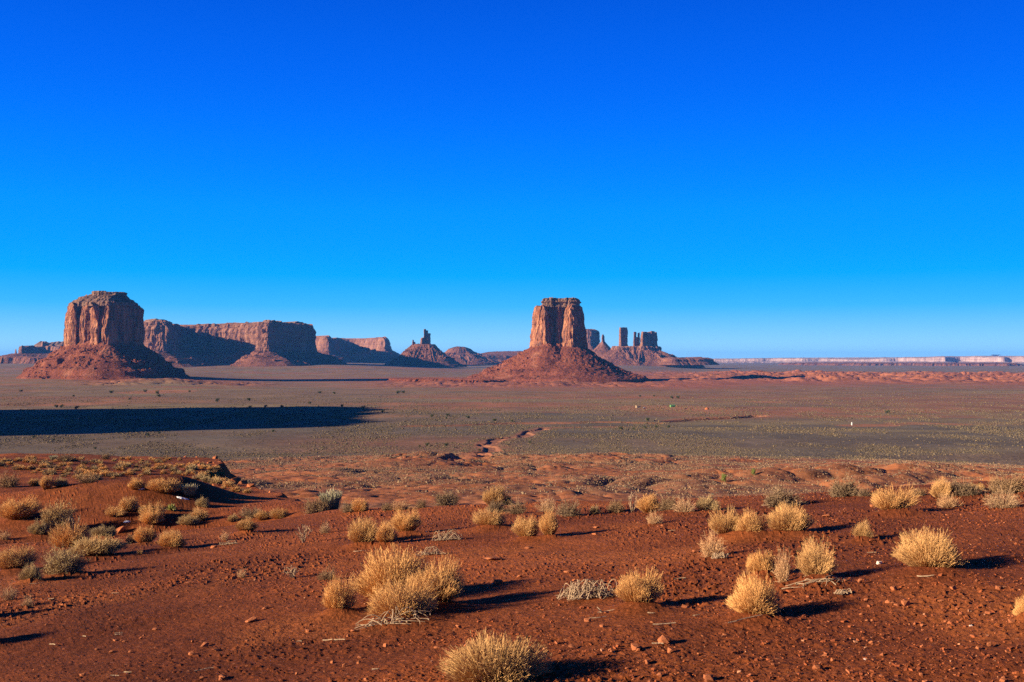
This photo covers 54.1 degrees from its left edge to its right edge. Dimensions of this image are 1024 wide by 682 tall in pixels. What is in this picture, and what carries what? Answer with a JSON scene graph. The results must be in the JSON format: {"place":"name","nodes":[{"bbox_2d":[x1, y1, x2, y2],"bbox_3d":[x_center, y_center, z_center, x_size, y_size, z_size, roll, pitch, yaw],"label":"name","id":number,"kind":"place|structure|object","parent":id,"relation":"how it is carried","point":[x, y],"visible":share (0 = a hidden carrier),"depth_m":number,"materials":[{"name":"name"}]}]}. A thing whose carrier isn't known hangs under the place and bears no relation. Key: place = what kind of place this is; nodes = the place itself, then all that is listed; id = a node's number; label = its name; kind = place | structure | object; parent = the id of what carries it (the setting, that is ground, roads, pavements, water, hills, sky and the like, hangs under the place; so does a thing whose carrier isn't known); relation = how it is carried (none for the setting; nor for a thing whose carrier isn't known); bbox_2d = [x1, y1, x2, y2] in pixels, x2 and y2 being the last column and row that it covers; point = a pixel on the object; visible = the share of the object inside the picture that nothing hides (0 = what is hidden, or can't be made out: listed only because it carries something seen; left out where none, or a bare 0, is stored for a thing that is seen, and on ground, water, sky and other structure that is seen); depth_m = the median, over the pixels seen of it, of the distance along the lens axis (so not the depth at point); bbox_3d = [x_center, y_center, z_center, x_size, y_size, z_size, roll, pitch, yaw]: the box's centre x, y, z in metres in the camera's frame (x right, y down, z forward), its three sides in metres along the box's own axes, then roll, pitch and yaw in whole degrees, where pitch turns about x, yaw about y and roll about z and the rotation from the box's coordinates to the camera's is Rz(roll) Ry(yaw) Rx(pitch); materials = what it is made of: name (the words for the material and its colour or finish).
{"place":"outdoors","nodes":[
{"label":"outdoors","id":0,"kind":"place"},
{"bbox_2d":[181,483,198,495],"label":"stalk shrub","id":1,"kind":"object","parent":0,"point":[188,490],"visible":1,"depth_m":33.04,"materials":[{"name":"grey plant"}]},
{"bbox_2d":[0,363,1023,681],"bbox_3d":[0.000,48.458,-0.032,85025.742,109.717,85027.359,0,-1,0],"label":"ground","id":2,"kind":"structure","parent":0,"point":[270,651],"depth_m":14.55,"materials":[{"name":"soil"}]},
{"bbox_2d":[0,578,19,600],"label":"dry shrub","id":3,"kind":"object","parent":2,"relation":"on","point":[11,597],"visible":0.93,"depth_m":11.26,"materials":[{"name":"plant"}]},
{"bbox_2d":[0,469,21,487],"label":"twiggy shrub","id":4,"kind":"object","parent":2,"relation":"on","point":[11,482],"visible":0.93,"depth_m":44.70,"materials":[{"name":"plant"}]},
{"bbox_2d":[0,543,38,569],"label":"golden bush","id":5,"kind":"object","parent":2,"relation":"on","point":[10,560],"visible":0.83,"depth_m":15.30,"materials":[{"name":"plant"}]},
{"bbox_2d":[0,494,44,521],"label":"golden bush","id":6,"kind":"object","parent":2,"relation":"on","point":[10,510],"visible":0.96,"depth_m":30.78,"materials":[{"name":"plant"}]},
{"bbox_2d":[0,356,44,363],"bbox_3d":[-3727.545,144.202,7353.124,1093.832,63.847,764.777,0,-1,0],"label":"mesa","id":7,"kind":"structure","parent":2,"relation":"on","point":[19,360],"depth_m":7037.55,"materials":[{"name":"stone"}]},
{"bbox_2d":[17,562,43,580],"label":"sagebrush","id":8,"kind":"object","parent":2,"relation":"on","point":[31,571],"visible":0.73,"depth_m":13.04,"materials":[{"name":"plant"}]},
{"bbox_2d":[0,341,63,356],"bbox_3d":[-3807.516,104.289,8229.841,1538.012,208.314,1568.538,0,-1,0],"label":"stepped mesa","id":9,"kind":"structure","parent":2,"relation":"on","point":[42,349],"depth_m":7927.58,"materials":[{"name":"stone"}]},
{"bbox_2d":[27,520,49,534],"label":"sagebrush","id":10,"kind":"object","parent":2,"relation":"on","point":[37,528],"visible":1,"depth_m":28.72,"materials":[{"name":"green plant"}]},
{"bbox_2d":[37,472,54,489],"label":"golden bush","id":11,"kind":"object","parent":2,"relation":"on","point":[45,482],"visible":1,"depth_m":34.05,"materials":[{"name":"plant"}]},
{"bbox_2d":[39,493,79,532],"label":"sagebrush","id":12,"kind":"object","parent":2,"relation":"on","point":[52,518],"visible":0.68,"depth_m":29.30,"materials":[{"name":"brown plant"}]},
{"bbox_2d":[42,540,91,575],"bbox_3d":[-6.118,3.017,13.688,0.717,0.599,0.671,0,-1,2],"label":"sagebrush","id":13,"kind":"object","parent":2,"relation":"on","point":[60,563],"visible":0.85,"depth_m":13.64,"materials":[{"name":"beige plant"}]},
{"bbox_2d":[44,517,90,547],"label":"golden bush","id":14,"kind":"object","parent":2,"relation":"on","point":[67,537],"visible":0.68,"depth_m":19.54,"materials":[{"name":"plant"}]},
{"bbox_2d":[62,533,135,555],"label":"sagebrush","id":15,"kind":"object","parent":2,"relation":"on","point":[93,546],"visible":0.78,"depth_m":16.44,"materials":[{"name":"beige plant"}]},
{"bbox_2d":[16,291,190,379],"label":"sandstone butte","id":16,"kind":"object","parent":2,"relation":"on","point":[104,335],"visible":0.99,"depth_m":3430.92,"materials":[{"name":"brown stone"}]},
{"bbox_2d":[89,525,117,536],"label":"sagebrush","id":17,"kind":"object","parent":2,"relation":"on","point":[99,531],"visible":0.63,"depth_m":22.23,"materials":[{"name":"plant"}]},
{"bbox_2d":[105,504,126,516],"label":"golden bush","id":18,"kind":"object","parent":2,"relation":"on","point":[111,512],"visible":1,"depth_m":30.58,"materials":[{"name":"plant"}]},
{"bbox_2d":[118,496,139,511],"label":"golden bush","id":19,"kind":"object","parent":2,"relation":"on","point":[129,505],"visible":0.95,"depth_m":31.09,"materials":[{"name":"plant"}]},
{"bbox_2d":[127,476,146,489],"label":"golden bush","id":20,"kind":"object","parent":2,"relation":"on","point":[135,485],"visible":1,"depth_m":32.94,"materials":[{"name":"plant"}]},
{"bbox_2d":[132,524,157,542],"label":"golden bush","id":21,"kind":"object","parent":2,"relation":"on","point":[141,535],"visible":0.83,"depth_m":19.15,"materials":[{"name":"plant"}]},
{"bbox_2d":[137,501,166,516],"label":"golden bush","id":22,"kind":"object","parent":2,"relation":"on","point":[159,509],"visible":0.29,"depth_m":30.62,"materials":[{"name":"plant"}]},
{"bbox_2d":[139,507,165,524],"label":"golden bush","id":23,"kind":"object","parent":2,"relation":"on","point":[147,518],"visible":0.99,"depth_m":29.85,"materials":[{"name":"plant"}]},
{"bbox_2d":[145,476,182,492],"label":"golden bush","id":24,"kind":"object","parent":2,"relation":"on","point":[164,486],"visible":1,"depth_m":32.73,"materials":[{"name":"plant"}]},
{"bbox_2d":[156,528,185,546],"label":"golden bush","id":25,"kind":"object","parent":2,"relation":"on","point":[172,539],"visible":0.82,"depth_m":17.18,"materials":[{"name":"plant"}]},
{"bbox_2d":[177,512,202,524],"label":"sagebrush","id":26,"kind":"object","parent":2,"relation":"on","point":[184,520],"visible":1,"depth_m":29.76,"materials":[{"name":"plant"}]},
{"bbox_2d":[190,506,210,520],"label":"golden bush","id":27,"kind":"object","parent":2,"relation":"on","point":[201,514],"visible":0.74,"depth_m":30.26,"materials":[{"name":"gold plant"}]},
{"bbox_2d":[195,497,209,507],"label":"sagebrush","id":28,"kind":"object","parent":2,"relation":"on","point":[202,502],"visible":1,"depth_m":32.22,"materials":[{"name":"plant"}]},
{"bbox_2d":[233,516,258,530],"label":"golden bush","id":29,"kind":"object","parent":2,"relation":"on","point":[246,524],"visible":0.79,"depth_m":19.59,"materials":[{"name":"plant"}]},
{"bbox_2d":[144,318,348,366],"bbox_3d":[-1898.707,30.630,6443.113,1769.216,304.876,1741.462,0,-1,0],"label":"sandstone mesa","id":30,"kind":"structure","parent":2,"relation":"on","point":[268,343],"depth_m":6116.06,"materials":[{"name":"brown stone"}]},
{"bbox_2d":[234,503,263,518],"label":"twiggy shrub","id":31,"kind":"object","parent":2,"relation":"on","point":[249,513],"visible":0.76,"depth_m":30.02,"materials":[{"name":"plant"}]},
{"bbox_2d":[254,510,269,519],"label":"golden bush","id":32,"kind":"object","parent":2,"relation":"on","point":[260,515],"visible":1,"depth_m":29.44,"materials":[{"name":"plant"}]},
{"bbox_2d":[269,507,288,518],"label":"golden bush","id":33,"kind":"object","parent":2,"relation":"on","point":[276,514],"visible":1,"depth_m":29.31,"materials":[{"name":"plant"}]},
{"bbox_2d":[300,495,329,514],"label":"twiggy shrub","id":34,"kind":"object","parent":2,"relation":"on","point":[315,507],"visible":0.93,"depth_m":28.48,"materials":[{"name":"plant"}]},
{"bbox_2d":[317,562,336,579],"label":"twiggy shrub","id":35,"kind":"object","parent":2,"relation":"on","point":[326,575],"visible":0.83,"depth_m":11.04,"materials":[{"name":"plant"}]},
{"bbox_2d":[318,486,342,509],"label":"stalk shrub","id":36,"kind":"object","parent":2,"relation":"on","point":[333,498],"visible":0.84,"depth_m":28.71,"materials":[{"name":"plant"}]},
{"bbox_2d":[320,572,358,608],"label":"golden bush","id":37,"kind":"object","parent":2,"relation":"on","point":[334,597],"visible":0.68,"depth_m":8.40,"materials":[{"name":"plant"}]},
{"bbox_2d":[315,335,399,362],"bbox_3d":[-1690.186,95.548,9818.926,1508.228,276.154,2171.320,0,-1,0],"label":"sandstone mesa","id":38,"kind":"structure","parent":2,"relation":"on","point":[364,350],"depth_m":9497.55,"materials":[{"name":"brown stone"}]},
{"bbox_2d":[350,497,368,511],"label":"golden bush","id":39,"kind":"object","parent":2,"relation":"on","point":[357,506],"visible":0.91,"depth_m":24.16,"materials":[{"name":"plant"}]},
{"bbox_2d":[347,515,377,542],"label":"golden bush","id":40,"kind":"object","parent":2,"relation":"on","point":[362,531],"visible":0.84,"depth_m":15.05,"materials":[{"name":"plant"}]},
{"bbox_2d":[374,518,398,542],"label":"golden bush","id":41,"kind":"object","parent":2,"relation":"on","point":[386,532],"visible":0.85,"depth_m":14.70,"materials":[{"name":"plant"}]},
{"bbox_2d":[348,538,431,599],"bbox_3d":[-1.048,2.071,9.080,0.897,0.587,0.928,-1,2,-34],"label":"golden bush","id":42,"kind":"object","parent":2,"relation":"on","point":[401,568],"visible":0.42,"depth_m":8.98,"materials":[{"name":"beige plant"}]},
{"bbox_2d":[355,606,430,629],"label":"dead branches","id":43,"kind":"object","parent":2,"relation":"on","point":[382,619],"visible":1,"depth_m":7.60,"materials":[{"name":"brown wood"}]},
{"bbox_2d":[390,496,415,509],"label":"dry shrub","id":44,"kind":"object","parent":2,"relation":"on","point":[403,505],"visible":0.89,"depth_m":23.43,"materials":[{"name":"plant"}]},
{"bbox_2d":[366,570,441,617],"bbox_3d":[-0.882,1.987,7.968,0.628,0.426,0.634,-5,-4,31],"label":"golden bush","id":45,"kind":"object","parent":2,"relation":"on","point":[415,601],"visible":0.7,"depth_m":7.88,"materials":[{"name":"beige plant"}]},
{"bbox_2d":[389,506,422,531],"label":"golden bush","id":46,"kind":"object","parent":2,"relation":"on","point":[401,522],"visible":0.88,"depth_m":16.01,"materials":[{"name":"plant"}]},
{"bbox_2d":[383,329,466,366],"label":"spire butte","id":47,"kind":"object","parent":2,"relation":"on","point":[425,352],"visible":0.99,"depth_m":7074.53,"materials":[{"name":"brown stone"}]},
{"bbox_2d":[404,552,466,601],"bbox_3d":[-0.645,2.011,8.454,0.537,0.437,0.615,0,-1,-1],"label":"golden bush","id":48,"kind":"object","parent":2,"relation":"on","point":[451,586],"visible":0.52,"depth_m":8.34,"materials":[{"name":"beige plant"}]},
{"bbox_2d":[429,488,459,505],"bbox_3d":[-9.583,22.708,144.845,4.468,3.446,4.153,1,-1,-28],"label":"twiggy shrub","id":49,"kind":"object","parent":2,"relation":"on","point":[445,500],"visible":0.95,"depth_m":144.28,"materials":[{"name":"plant"}]},
{"bbox_2d":[387,377,504,382],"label":"mesa","id":50,"kind":"structure","parent":2,"relation":"on","point":[427,379],"depth_m":3483.96,"materials":[{"name":"stone"}]},
{"bbox_2d":[432,529,462,540],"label":"dead branches","id":51,"kind":"object","parent":2,"relation":"on","point":[446,536],"visible":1,"depth_m":14.57,"materials":[{"name":"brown wood"}]},
{"bbox_2d":[444,346,501,364],"bbox_3d":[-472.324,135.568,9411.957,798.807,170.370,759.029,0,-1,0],"label":"red knoll","id":52,"kind":"structure","parent":2,"relation":"on","point":[464,355],"depth_m":9246.56,"materials":[{"name":"stone"}]},
{"bbox_2d":[472,504,506,524],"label":"golden bush","id":53,"kind":"object","parent":2,"relation":"on","point":[488,518],"visible":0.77,"depth_m":16.00,"materials":[{"name":"plant"}]},
{"bbox_2d":[482,483,506,506],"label":"golden bush","id":54,"kind":"object","parent":2,"relation":"on","point":[487,497],"visible":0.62,"depth_m":21.33,"materials":[{"name":"plant"}]},
{"bbox_2d":[436,628,554,681],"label":"golden bush","id":55,"kind":"object","parent":2,"relation":"on","point":[485,663],"visible":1,"depth_m":5.36,"materials":[{"name":"beige plant"}]},
{"bbox_2d":[485,495,508,512],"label":"twiggy shrub","id":56,"kind":"object","parent":2,"relation":"on","point":[498,506],"visible":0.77,"depth_m":19.89,"materials":[{"name":"plant"}]},
{"bbox_2d":[480,351,520,361],"bbox_3d":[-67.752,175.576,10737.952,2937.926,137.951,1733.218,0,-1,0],"label":"long ridge","id":57,"kind":"structure","parent":2,"relation":"on","point":[499,356],"depth_m":10111.25,"materials":[{"name":"stone"}]},
{"bbox_2d":[0,383,1023,497],"bbox_3d":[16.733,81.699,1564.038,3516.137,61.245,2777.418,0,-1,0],"label":"shrubbery","id":58,"kind":"object","parent":2,"relation":"on","point":[806,431],"visible":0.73,"depth_m":1007.42,"materials":[{"name":"green plant"}]},
{"bbox_2d":[506,495,529,514],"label":"twiggy shrub","id":59,"kind":"object","parent":2,"relation":"on","point":[517,509],"visible":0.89,"depth_m":18.79,"materials":[{"name":"plant"}]},
{"bbox_2d":[509,515,538,536],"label":"golden bush","id":60,"kind":"object","parent":2,"relation":"on","point":[523,528],"visible":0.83,"depth_m":14.12,"materials":[{"name":"plant"}]},
{"bbox_2d":[534,495,558,511],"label":"dry shrub","id":61,"kind":"object","parent":2,"relation":"on","point":[546,505],"visible":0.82,"depth_m":18.50,"materials":[{"name":"plant"}]},
{"bbox_2d":[538,510,558,534],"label":"golden bush","id":62,"kind":"object","parent":2,"relation":"on","point":[548,526],"visible":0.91,"depth_m":13.99,"materials":[{"name":"plant"}]},
{"bbox_2d":[467,297,654,382],"bbox_3d":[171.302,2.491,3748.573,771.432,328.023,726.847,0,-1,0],"label":"sandstone butte","id":63,"kind":"object","parent":2,"relation":"on","point":[558,350],"visible":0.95,"depth_m":3630.51,"materials":[{"name":"brown stone"}]},
{"bbox_2d":[555,495,581,516],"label":"twiggy shrub","id":64,"kind":"object","parent":2,"relation":"on","point":[566,511],"visible":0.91,"depth_m":17.16,"materials":[{"name":"plant"}]},
{"bbox_2d":[557,579,616,600],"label":"dead branches","id":65,"kind":"object","parent":2,"relation":"on","point":[587,591],"visible":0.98,"depth_m":8.33,"materials":[{"name":"brown wood"}]},
{"bbox_2d":[586,329,599,349],"bbox_3d":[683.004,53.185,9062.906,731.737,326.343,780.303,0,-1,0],"label":"sandstone butte","id":66,"kind":"object","parent":2,"relation":"on","point":[593,339],"visible":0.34,"depth_m":8933.47,"materials":[{"name":"stone"}]},
{"bbox_2d":[592,334,610,355],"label":"rock needle","id":67,"kind":"object","parent":2,"relation":"on","point":[602,347],"visible":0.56,"depth_m":8351.17,"materials":[{"name":"stone"}]},
{"bbox_2d":[607,500,624,512],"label":"twiggy shrub","id":68,"kind":"object","parent":2,"relation":"on","point":[616,508],"visible":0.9,"depth_m":17.44,"materials":[{"name":"plant"}]},
{"bbox_2d":[612,564,664,601],"bbox_3d":[0.972,1.868,7.667,0.376,0.319,0.439,-1,-1,42],"label":"golden bush","id":69,"kind":"object","parent":2,"relation":"on","point":[630,588],"visible":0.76,"depth_m":7.60,"materials":[{"name":"beige plant"}]},
{"bbox_2d":[636,493,661,512],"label":"golden bush","id":70,"kind":"object","parent":2,"relation":"on","point":[650,504],"visible":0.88,"depth_m":16.88,"materials":[{"name":"plant"}]},
{"bbox_2d":[598,346,704,367],"bbox_3d":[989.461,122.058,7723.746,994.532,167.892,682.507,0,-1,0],"label":"stepped ridge","id":71,"kind":"structure","parent":2,"relation":"on","point":[632,355],"depth_m":7546.44,"materials":[{"name":"brown stone"}]},
{"bbox_2d":[619,327,627,345],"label":"rock tower","id":72,"kind":"structure","parent":71,"relation":"on","point":[623,336],"depth_m":7692.34,"materials":[{"name":"stone"}]},
{"bbox_2d":[640,331,657,349],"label":"rock tower","id":73,"kind":"structure","parent":71,"relation":"on","point":[650,338],"depth_m":7690.15,"materials":[{"name":"stone"}]},
{"bbox_2d":[644,510,663,524],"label":"dry shrub","id":74,"kind":"object","parent":2,"relation":"on","point":[656,519],"visible":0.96,"depth_m":14.31,"materials":[{"name":"plant"}]},
{"bbox_2d":[657,493,676,510],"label":"twiggy shrub","id":75,"kind":"object","parent":2,"relation":"on","point":[666,504],"visible":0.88,"depth_m":16.75,"materials":[{"name":"plant"}]},
{"bbox_2d":[671,495,695,512],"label":"dry shrub","id":76,"kind":"object","parent":2,"relation":"on","point":[683,508],"visible":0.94,"depth_m":16.04,"materials":[{"name":"plant"}]},
{"bbox_2d":[658,357,719,364],"bbox_3d":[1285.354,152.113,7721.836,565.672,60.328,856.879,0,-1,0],"label":"mesa","id":77,"kind":"structure","parent":2,"relation":"on","point":[687,361],"depth_m":7395.47,"materials":[{"name":"stone"}]},
{"bbox_2d":[695,494,720,509],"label":"sagebrush","id":78,"kind":"object","parent":2,"relation":"on","point":[708,503],"visible":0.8,"depth_m":16.10,"materials":[{"name":"plant"}]},
{"bbox_2d":[697,523,726,557],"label":"dry shrub","id":79,"kind":"object","parent":2,"relation":"on","point":[713,549],"visible":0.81,"depth_m":10.13,"materials":[{"name":"beige plant"}]},
{"bbox_2d":[708,504,743,533],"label":"golden bush","id":80,"kind":"object","parent":2,"relation":"on","point":[726,523],"visible":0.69,"depth_m":12.01,"materials":[{"name":"plant"}]},
{"bbox_2d":[733,509,768,531],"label":"golden bush","id":81,"kind":"object","parent":2,"relation":"on","point":[751,524],"visible":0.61,"depth_m":11.82,"materials":[{"name":"plant"}]},
{"bbox_2d":[724,563,788,615],"bbox_3d":[1.668,1.708,6.916,0.419,0.385,0.427,7,-7,-42],"label":"golden bush","id":82,"kind":"object","parent":2,"relation":"on","point":[751,598],"visible":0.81,"depth_m":6.85,"materials":[{"name":"beige plant"}]},
{"bbox_2d":[746,548,776,572],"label":"golden bush","id":83,"kind":"object","parent":2,"relation":"on","point":[767,562],"visible":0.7,"depth_m":8.62,"materials":[{"name":"plant"}]},
{"bbox_2d":[771,545,792,582],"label":"dry shrub","id":84,"kind":"object","parent":2,"relation":"on","point":[784,570],"visible":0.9,"depth_m":8.23,"materials":[{"name":"plant"}]},
{"bbox_2d":[761,483,805,506],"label":"twiggy shrub","id":85,"kind":"object","parent":2,"relation":"on","point":[775,498],"visible":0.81,"depth_m":16.11,"materials":[{"name":"plant"}]},
{"bbox_2d":[763,500,814,531],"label":"golden bush","id":86,"kind":"object","parent":2,"relation":"on","point":[781,519],"visible":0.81,"depth_m":11.69,"materials":[{"name":"yellow plant"}]},
{"bbox_2d":[781,575,846,588],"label":"dead branches","id":87,"kind":"object","parent":2,"relation":"on","point":[816,580],"visible":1,"depth_m":7.91,"materials":[{"name":"brown wood"}]},
{"bbox_2d":[792,532,839,576],"bbox_3d":[2.490,1.754,8.188,0.382,0.384,0.370,0,-5,30],"label":"golden bush","id":88,"kind":"object","parent":2,"relation":"on","point":[810,562],"visible":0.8,"depth_m":8.13,"materials":[{"name":"beige plant"}]},
{"bbox_2d":[826,473,860,496],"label":"twiggy shrub","id":89,"kind":"object","parent":2,"relation":"on","point":[843,489],"visible":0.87,"depth_m":17.03,"materials":[{"name":"plant"}]},
{"bbox_2d":[852,516,876,536],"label":"golden bush","id":90,"kind":"object","parent":2,"relation":"on","point":[863,530],"visible":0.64,"depth_m":10.59,"materials":[{"name":"plant"}]},
{"bbox_2d":[713,356,1023,362],"bbox_3d":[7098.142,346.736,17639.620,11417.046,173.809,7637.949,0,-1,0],"label":"escarpment","id":91,"kind":"structure","parent":2,"relation":"on","point":[999,359],"depth_m":16333.52,"materials":[{"name":"brown stone"}]},
{"bbox_2d":[869,482,920,509],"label":"golden bush","id":92,"kind":"object","parent":2,"relation":"on","point":[881,502],"visible":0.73,"depth_m":13.29,"materials":[{"name":"plant"}]},
{"bbox_2d":[778,362,1023,365],"bbox_3d":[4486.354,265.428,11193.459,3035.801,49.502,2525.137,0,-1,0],"label":"mesa","id":93,"kind":"structure","parent":2,"relation":"on","point":[910,363],"depth_m":10639.99,"materials":[{"name":"brown stone"}]},
{"bbox_2d":[892,527,969,567],"bbox_3d":[3.410,1.664,8.152,0.642,0.399,0.664,3,-4,-27],"label":"golden bush","id":94,"kind":"object","parent":2,"relation":"on","point":[927,550],"visible":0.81,"depth_m":8.05,"materials":[{"name":"beige plant"}]},
{"bbox_2d":[929,476,953,496],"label":"golden bush","id":95,"kind":"object","parent":2,"relation":"on","point":[940,488],"visible":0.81,"depth_m":15.14,"materials":[{"name":"plant"}]},
{"bbox_2d":[937,493,963,507],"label":"dry shrub","id":96,"kind":"object","parent":2,"relation":"on","point":[945,501],"visible":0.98,"depth_m":13.89,"materials":[{"name":"plant"}]},
{"bbox_2d":[948,475,984,496],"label":"twiggy shrub","id":97,"kind":"object","parent":2,"relation":"on","point":[967,489],"visible":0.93,"depth_m":15.15,"materials":[{"name":"plant"}]},
{"bbox_2d":[982,480,1023,508],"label":"dry shrub","id":98,"kind":"object","parent":2,"relation":"on","point":[997,502],"visible":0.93,"depth_m":13.13,"materials":[{"name":"plant"}]},
{"bbox_2d":[985,469,1023,493],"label":"twiggy shrub","id":99,"kind":"object","parent":2,"relation":"on","point":[1005,485],"visible":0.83,"depth_m":15.10,"materials":[{"name":"plant"}]},
{"bbox_2d":[1011,597,1023,615],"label":"golden bush","id":100,"kind":"object","parent":2,"relation":"on","point":[1019,609],"visible":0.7,"depth_m":6.22,"materials":[{"name":"plant"}]},
{"bbox_2d":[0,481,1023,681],"bbox_3d":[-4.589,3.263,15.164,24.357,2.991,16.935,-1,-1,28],"label":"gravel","id":101,"kind":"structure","parent":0,"point":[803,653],"depth_m":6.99,"materials":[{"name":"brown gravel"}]},
{"bbox_2d":[0,0,1023,358],"label":"sky","id":102,"kind":"structure","parent":0,"point":[718,179],"materials":[{"name":"blue"}]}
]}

